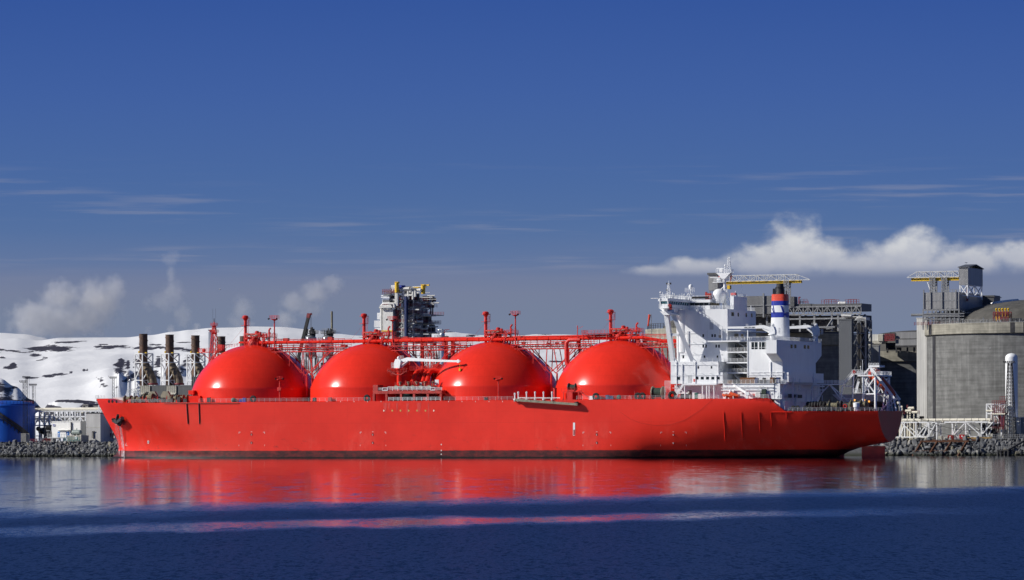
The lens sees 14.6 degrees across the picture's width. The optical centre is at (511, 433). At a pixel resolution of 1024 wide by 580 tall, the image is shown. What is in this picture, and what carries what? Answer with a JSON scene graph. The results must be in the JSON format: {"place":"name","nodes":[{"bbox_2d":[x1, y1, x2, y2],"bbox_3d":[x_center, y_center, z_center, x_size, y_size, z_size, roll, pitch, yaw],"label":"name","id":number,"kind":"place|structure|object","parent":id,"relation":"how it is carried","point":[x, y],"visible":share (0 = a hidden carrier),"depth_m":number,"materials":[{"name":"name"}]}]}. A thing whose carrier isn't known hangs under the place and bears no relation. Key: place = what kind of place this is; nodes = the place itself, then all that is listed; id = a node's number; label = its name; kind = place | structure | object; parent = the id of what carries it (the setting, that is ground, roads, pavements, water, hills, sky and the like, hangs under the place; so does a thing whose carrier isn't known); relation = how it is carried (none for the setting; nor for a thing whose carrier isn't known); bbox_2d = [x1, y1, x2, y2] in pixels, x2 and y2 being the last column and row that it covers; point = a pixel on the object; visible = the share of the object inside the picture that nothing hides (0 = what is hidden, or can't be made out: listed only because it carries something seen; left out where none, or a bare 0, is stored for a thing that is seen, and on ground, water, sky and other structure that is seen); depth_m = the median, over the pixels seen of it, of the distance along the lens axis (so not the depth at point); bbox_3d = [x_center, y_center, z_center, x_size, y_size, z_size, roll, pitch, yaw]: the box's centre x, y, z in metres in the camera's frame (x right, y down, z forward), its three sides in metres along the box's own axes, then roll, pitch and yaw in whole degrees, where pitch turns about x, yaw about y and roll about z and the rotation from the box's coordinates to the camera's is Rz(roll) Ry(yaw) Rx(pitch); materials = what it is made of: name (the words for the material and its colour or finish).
{"place":"outdoors","nodes":[
{"label":"outdoors","id":0,"kind":"place"},
{"bbox_2d":[0,378,40,412],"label":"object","id":1,"kind":"structure","parent":0,"point":[8,391],"depth_m":2355.72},
{"bbox_2d":[0,333,46,339],"bbox_3d":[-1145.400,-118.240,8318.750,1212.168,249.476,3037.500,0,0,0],"label":"mountain","id":2,"kind":"structure","parent":0,"point":[11,335],"depth_m":9447.87,"materials":[{"name":"white snow"}]},
{"bbox_2d":[35,399,97,440],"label":"mountain","id":3,"kind":"structure","parent":0,"point":[73,403],"depth_m":2113.34,"materials":[{"name":"white snow"}]},
{"bbox_2d":[64,435,88,441],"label":"concrete plinth","id":4,"kind":"structure","parent":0,"point":[76,438],"depth_m":1525.27,"materials":[{"name":"white paint"}]},
{"bbox_2d":[71,428,81,434],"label":"pressure vessel","id":5,"kind":"object","parent":4,"relation":"on","point":[76,432],"visible":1,"depth_m":1528.48,"materials":[{"name":"grey paint"}]},
{"bbox_2d":[76,404,116,438],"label":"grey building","id":6,"kind":"structure","parent":0,"point":[89,405],"depth_m":1615.47,"materials":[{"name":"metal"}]},
{"bbox_2d":[139,385,174,402],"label":"air intake house","id":7,"kind":"structure","parent":0,"point":[159,389],"depth_m":1710.46,"materials":[{"name":"metal"}]},
{"bbox_2d":[166,385,191,401],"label":"air intake house","id":8,"kind":"structure","parent":0,"point":[178,390],"depth_m":1705.72,"materials":[{"name":"metal"}]},
{"bbox_2d":[192,377,196,387],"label":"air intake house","id":9,"kind":"structure","parent":0,"point":[194,379],"depth_m":1702.86,"materials":[{"name":"grey metal"}]},
{"bbox_2d":[208,330,213,360],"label":"exhaust stack","id":10,"kind":"object","parent":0,"point":[209,338],"visible":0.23,"depth_m":1743.39,"materials":[{"name":"silver metal"}]},
{"bbox_2d":[240,336,243,345],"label":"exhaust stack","id":11,"kind":"object","parent":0,"point":[241,340],"visible":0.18,"depth_m":1708.80,"materials":[{"name":"metal"}]},
{"bbox_2d":[0,326,642,407],"bbox_3d":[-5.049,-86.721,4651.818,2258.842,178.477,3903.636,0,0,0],"label":"mountain","id":12,"kind":"structure","parent":0,"point":[55,369],"depth_m":5515.68,"materials":[{"name":"white snow"}]},
{"bbox_2d":[318,328,334,362],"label":"silver vessel","id":13,"kind":"object","parent":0,"point":[331,333],"visible":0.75,"depth_m":1687.72,"materials":[{"name":"metal"}]},
{"bbox_2d":[374,282,443,365],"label":"process tower","id":14,"kind":"structure","parent":0,"point":[415,317],"depth_m":1673.32,"materials":[{"name":"grey metal"}]},
{"bbox_2d":[0,439,1023,579],"bbox_3d":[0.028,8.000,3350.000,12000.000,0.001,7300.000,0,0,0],"label":"water","id":15,"kind":"structure","parent":0,"point":[761,518],"depth_m":377.00,"materials":[{"name":"blue liquid"}]},
{"bbox_2d":[95,257,901,457],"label":"gas carrier","id":16,"kind":"object","parent":15,"relation":"on","point":[619,394],"visible":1,"depth_m":1332.23,"materials":[{"name":"paint"}]},
{"bbox_2d":[722,390,739,398],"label":"rescue boat","id":17,"kind":"object","parent":16,"relation":"on","point":[733,395],"visible":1,"depth_m":1299.10,"materials":[{"name":"white paint"}]},
{"bbox_2d":[740,378,749,382],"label":"stowed crate","id":18,"kind":"object","parent":16,"relation":"on","point":[744,380],"visible":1,"depth_m":1300.58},
{"bbox_2d":[750,377,755,382],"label":"stowed crate","id":19,"kind":"object","parent":16,"relation":"on","point":[752,379],"visible":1,"depth_m":1299.58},
{"bbox_2d":[868,370,895,395],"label":"lifeboat","id":20,"kind":"object","parent":16,"relation":"on","point":[888,385],"visible":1,"depth_m":1300.77,"materials":[{"name":"orange plastic"}]},
{"bbox_2d":[898,409,971,430],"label":"mooring line","id":21,"kind":"object","parent":16,"relation":"attached to","point":[936,424],"visible":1,"depth_m":1340.89,"materials":[{"name":"fabric"}]},
{"bbox_2d":[898,410,971,423],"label":"mooring line","id":22,"kind":"object","parent":16,"relation":"attached to","point":[939,422],"visible":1,"depth_m":1350.75,"materials":[{"name":"fabric"}]},
{"bbox_2d":[0,440,1023,456],"bbox_3d":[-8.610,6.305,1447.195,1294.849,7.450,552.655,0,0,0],"label":"shore bank","id":23,"kind":"structure","parent":0,"point":[857,452],"depth_m":1391.37,"materials":[{"name":"stone"}]},
{"bbox_2d":[0,438,1023,456],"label":"rubble","id":24,"kind":"object","parent":23,"relation":"on","point":[13,449],"visible":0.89,"depth_m":1510.70,"materials":[{"name":"stone"}]},
{"bbox_2d":[896,449,902,455],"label":"boulder","id":25,"kind":"object","parent":23,"relation":"on","point":[899,453],"visible":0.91,"depth_m":1382.90,"materials":[{"name":"stone"}]},
{"bbox_2d":[912,439,980,455],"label":"shore dolphin","id":26,"kind":"object","parent":23,"relation":"on","point":[947,447],"visible":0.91,"depth_m":1380.18,"materials":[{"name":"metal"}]},
{"bbox_2d":[997,440,1023,455],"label":"jetty","id":27,"kind":"object","parent":23,"relation":"on","point":[1009,448],"visible":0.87,"depth_m":1368.55,"materials":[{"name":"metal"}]},
{"bbox_2d":[0,0,1023,338],"label":"sky","id":28,"kind":"structure","parent":0,"point":[561,164],"materials":[{"name":"blue"}]},
{"bbox_2d":[648,314,651,334],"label":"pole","id":29,"kind":"object","parent":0,"point":[649,315],"visible":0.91,"depth_m":1686.12,"materials":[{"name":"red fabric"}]},
{"bbox_2d":[645,320,675,348],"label":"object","id":30,"kind":"object","parent":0,"point":[660,330],"visible":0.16,"depth_m":1838.48,"materials":[{"name":"metal"}]},
{"bbox_2d":[838,319,853,409],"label":"riser tower","id":31,"kind":"structure","parent":0,"point":[846,347],"depth_m":1516.77,"materials":[{"name":"grey metal"}]},
{"bbox_2d":[872,345,880,392],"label":"riser tower","id":32,"kind":"structure","parent":0,"point":[875,354],"depth_m":1608.44,"materials":[{"name":"grey metal"}]},
{"label":"ground","id":33,"kind":"structure","parent":0,"visible":0},
{"bbox_2d":[0,400,35,441],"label":"storage tank","id":34,"kind":"object","parent":33,"relation":"on","point":[11,421],"visible":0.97,"depth_m":1551.77,"materials":[{"name":"blue metal"}]},
{"bbox_2d":[19,380,26,441],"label":"light mast","id":35,"kind":"object","parent":33,"relation":"on","point":[23,437],"visible":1,"depth_m":1529.45,"materials":[{"name":"metal"}]},
{"bbox_2d":[22,376,29,441],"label":"light mast","id":36,"kind":"object","parent":33,"relation":"on","point":[27,436],"visible":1,"depth_m":1530.55,"materials":[{"name":"metal"}]},
{"bbox_2d":[29,384,36,422],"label":"light mast","id":37,"kind":"object","parent":33,"relation":"on","point":[32,385],"visible":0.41,"depth_m":1586.63,"materials":[{"name":"metal"}]},
{"bbox_2d":[35,425,58,441],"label":"pump skid","id":38,"kind":"object","parent":33,"relation":"on","point":[46,431],"visible":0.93,"depth_m":1553.94,"materials":[{"name":"grey metal"}]},
{"bbox_2d":[38,421,85,441],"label":"plant hut","id":39,"kind":"object","parent":33,"relation":"on","point":[62,429],"visible":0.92,"depth_m":1540.21,"materials":[{"name":"white paint"}]},
{"bbox_2d":[35,407,114,441],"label":"pipe rack","id":40,"kind":"object","parent":33,"relation":"on","point":[48,419],"visible":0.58,"depth_m":1567.19,"materials":[{"name":"white metal"}]},
{"bbox_2d":[86,413,111,441],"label":"clad shed","id":41,"kind":"structure","parent":33,"relation":"on","point":[98,429],"depth_m":1531.32,"materials":[{"name":"metal"}]},
{"bbox_2d":[98,405,116,441],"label":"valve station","id":42,"kind":"object","parent":33,"relation":"on","point":[113,436],"visible":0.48,"depth_m":1536.87,"materials":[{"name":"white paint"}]},
{"bbox_2d":[109,377,116,396],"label":"light mast","id":43,"kind":"object","parent":33,"relation":"on","point":[112,378],"visible":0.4,"depth_m":1638.90,"materials":[{"name":"metal"}]},
{"bbox_2d":[127,379,140,396],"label":"vent pipe","id":44,"kind":"object","parent":33,"relation":"on","point":[133,392],"visible":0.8,"depth_m":1691.86,"materials":[{"name":"silver metal"}]},
{"bbox_2d":[134,334,157,396],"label":"exhaust stack","id":45,"kind":"object","parent":33,"relation":"on","point":[147,376],"visible":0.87,"depth_m":1727.43,"materials":[{"name":"white paint"}]},
{"bbox_2d":[160,335,183,384],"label":"exhaust stack","id":46,"kind":"object","parent":33,"relation":"on","point":[172,372],"visible":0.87,"depth_m":1722.40,"materials":[{"name":"white paint"}]},
{"bbox_2d":[186,335,205,384],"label":"exhaust stack","id":47,"kind":"object","parent":33,"relation":"on","point":[197,368],"visible":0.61,"depth_m":1717.72,"materials":[{"name":"white paint"}]},
{"bbox_2d":[214,336,225,355],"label":"exhaust stack","id":48,"kind":"object","parent":33,"relation":"on","point":[221,340],"visible":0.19,"depth_m":1712.90,"materials":[{"name":"white paint"}]},
{"bbox_2d":[297,313,311,362],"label":"mobile crane","id":49,"kind":"object","parent":33,"relation":"on","point":[308,317],"visible":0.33,"depth_m":1637.50,"materials":[{"name":"black paint"}]},
{"bbox_2d":[301,327,317,370],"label":"silver vessel","id":50,"kind":"object","parent":33,"relation":"on","point":[314,332],"visible":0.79,"depth_m":1690.83,"materials":[{"name":"metal"}]},
{"bbox_2d":[301,359,317,376],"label":"process module","id":51,"kind":"object","parent":33,"relation":"on","point":[307,366],"visible":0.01,"depth_m":1687.92,"materials":[{"name":"grey metal"}]},
{"bbox_2d":[305,354,332,376],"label":"process module","id":52,"kind":"object","parent":33,"relation":"on","point":[327,357],"visible":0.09,"depth_m":1676.77,"materials":[{"name":"grey metal"}]},
{"bbox_2d":[326,311,335,330],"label":"exhaust stack","id":53,"kind":"object","parent":33,"relation":"on","point":[331,321],"visible":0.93,"depth_m":1693.74,"materials":[{"name":"grey metal"}]},
{"bbox_2d":[412,348,463,367],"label":"process module","id":54,"kind":"object","parent":33,"relation":"on","point":[433,357],"visible":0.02,"depth_m":1656.04,"materials":[{"name":"grey metal"}]},
{"bbox_2d":[436,329,448,363],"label":"silver vessel","id":55,"kind":"object","parent":33,"relation":"on","point":[441,353],"visible":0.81,"depth_m":1635.28,"materials":[{"name":"metal"}]},
{"bbox_2d":[653,315,856,402],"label":"concrete tank","id":56,"kind":"object","parent":33,"relation":"on","point":[827,364],"visible":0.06,"depth_m":1597.90,"materials":[{"name":"grey concrete"}]},
{"bbox_2d":[707,273,722,304],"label":"crane house","id":57,"kind":"structure","parent":56,"relation":"on","point":[712,286],"depth_m":1590.77,"materials":[{"name":"grey metal"}]},
{"bbox_2d":[738,293,871,332],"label":"pump platform","id":58,"kind":"structure","parent":56,"relation":"on","point":[761,305],"depth_m":1574.35,"materials":[{"name":"grey metal"}]},
{"bbox_2d":[726,274,809,302],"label":"gantry crane","id":59,"kind":"object","parent":58,"relation":"on","point":[787,283],"visible":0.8,"depth_m":1582.12,"materials":[{"name":"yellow metal"}]},
{"bbox_2d":[854,316,871,393],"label":"lattice tower","id":60,"kind":"structure","parent":33,"relation":"on","point":[862,346],"depth_m":1521.17,"materials":[{"name":"grey metal"}]},
{"bbox_2d":[868,330,916,436],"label":"concrete tank","id":61,"kind":"object","parent":33,"relation":"on","point":[902,366],"visible":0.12,"depth_m":1649.46,"materials":[{"name":"grey concrete"}]},
{"bbox_2d":[868,332,916,352],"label":"pump platform","id":62,"kind":"structure","parent":61,"relation":"on","point":[905,339],"depth_m":1634.81,"materials":[{"name":"metal"}]},
{"bbox_2d":[897,402,923,438],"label":"quay pipes","id":63,"kind":"object","parent":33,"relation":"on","point":[908,433],"visible":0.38,"depth_m":1445.09,"materials":[{"name":"metal"}]},
{"bbox_2d":[916,318,928,435],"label":"riser tower","id":64,"kind":"structure","parent":33,"relation":"on","point":[921,372],"depth_m":1450.96,"materials":[{"name":"white metal"}]},
{"bbox_2d":[896,418,993,439],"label":"pipe trestle","id":65,"kind":"object","parent":33,"relation":"on","point":[959,420],"visible":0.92,"depth_m":1393.69,"materials":[{"name":"white paint"}]},
{"bbox_2d":[925,299,1023,438],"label":"concrete tank","id":66,"kind":"object","parent":33,"relation":"on","point":[966,364],"visible":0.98,"depth_m":1414.74,"materials":[{"name":"concrete"}]},
{"bbox_2d":[911,287,1001,329],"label":"pump platform","id":67,"kind":"structure","parent":66,"relation":"on","point":[952,305],"depth_m":1432.67,"materials":[{"name":"grey metal"}]},
{"bbox_2d":[907,271,958,291],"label":"gantry crane","id":68,"kind":"object","parent":67,"relation":"on","point":[932,279],"visible":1,"depth_m":1436.97,"materials":[{"name":"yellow metal"}]},
{"bbox_2d":[958,264,983,299],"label":"crane house","id":69,"kind":"structure","parent":66,"relation":"on","point":[972,275],"depth_m":1436.86,"materials":[{"name":"white paint"}]},
{"bbox_2d":[993,308,1011,321],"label":"roof valve rack","id":70,"kind":"object","parent":66,"relation":"on","point":[997,316],"visible":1,"depth_m":1409.76,"materials":[{"name":"metal"}]},
{"bbox_2d":[967,437,991,438],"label":"guard rail","id":71,"kind":"object","parent":33,"relation":"on","point":[979,437],"visible":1,"depth_m":1382.13,"materials":[{"name":"metal"}]},
{"bbox_2d":[979,396,1009,439],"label":"valve tower","id":72,"kind":"structure","parent":33,"relation":"on","point":[998,423],"depth_m":1387.92,"materials":[{"name":"white metal"}]},
{"bbox_2d":[992,434,1023,439],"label":"boundary fence","id":73,"kind":"object","parent":33,"relation":"on","point":[1010,435],"visible":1,"depth_m":1379.35,"materials":[{"name":"grey metal"}]},
{"bbox_2d":[1003,361,1016,438],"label":"light mast","id":74,"kind":"object","parent":33,"relation":"on","point":[1012,396],"visible":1,"depth_m":1380.28,"materials":[{"name":"metal"}]},
{"bbox_2d":[1005,353,1017,437],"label":"nitrogen vessel","id":75,"kind":"object","parent":33,"relation":"on","point":[1011,357],"visible":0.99,"depth_m":1392.92,"materials":[{"name":"white paint"}]},
{"bbox_2d":[1013,417,1023,438],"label":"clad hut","id":76,"kind":"object","parent":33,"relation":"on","point":[1019,427],"visible":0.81,"depth_m":1389.58,"materials":[{"name":"metal"}]}
]}

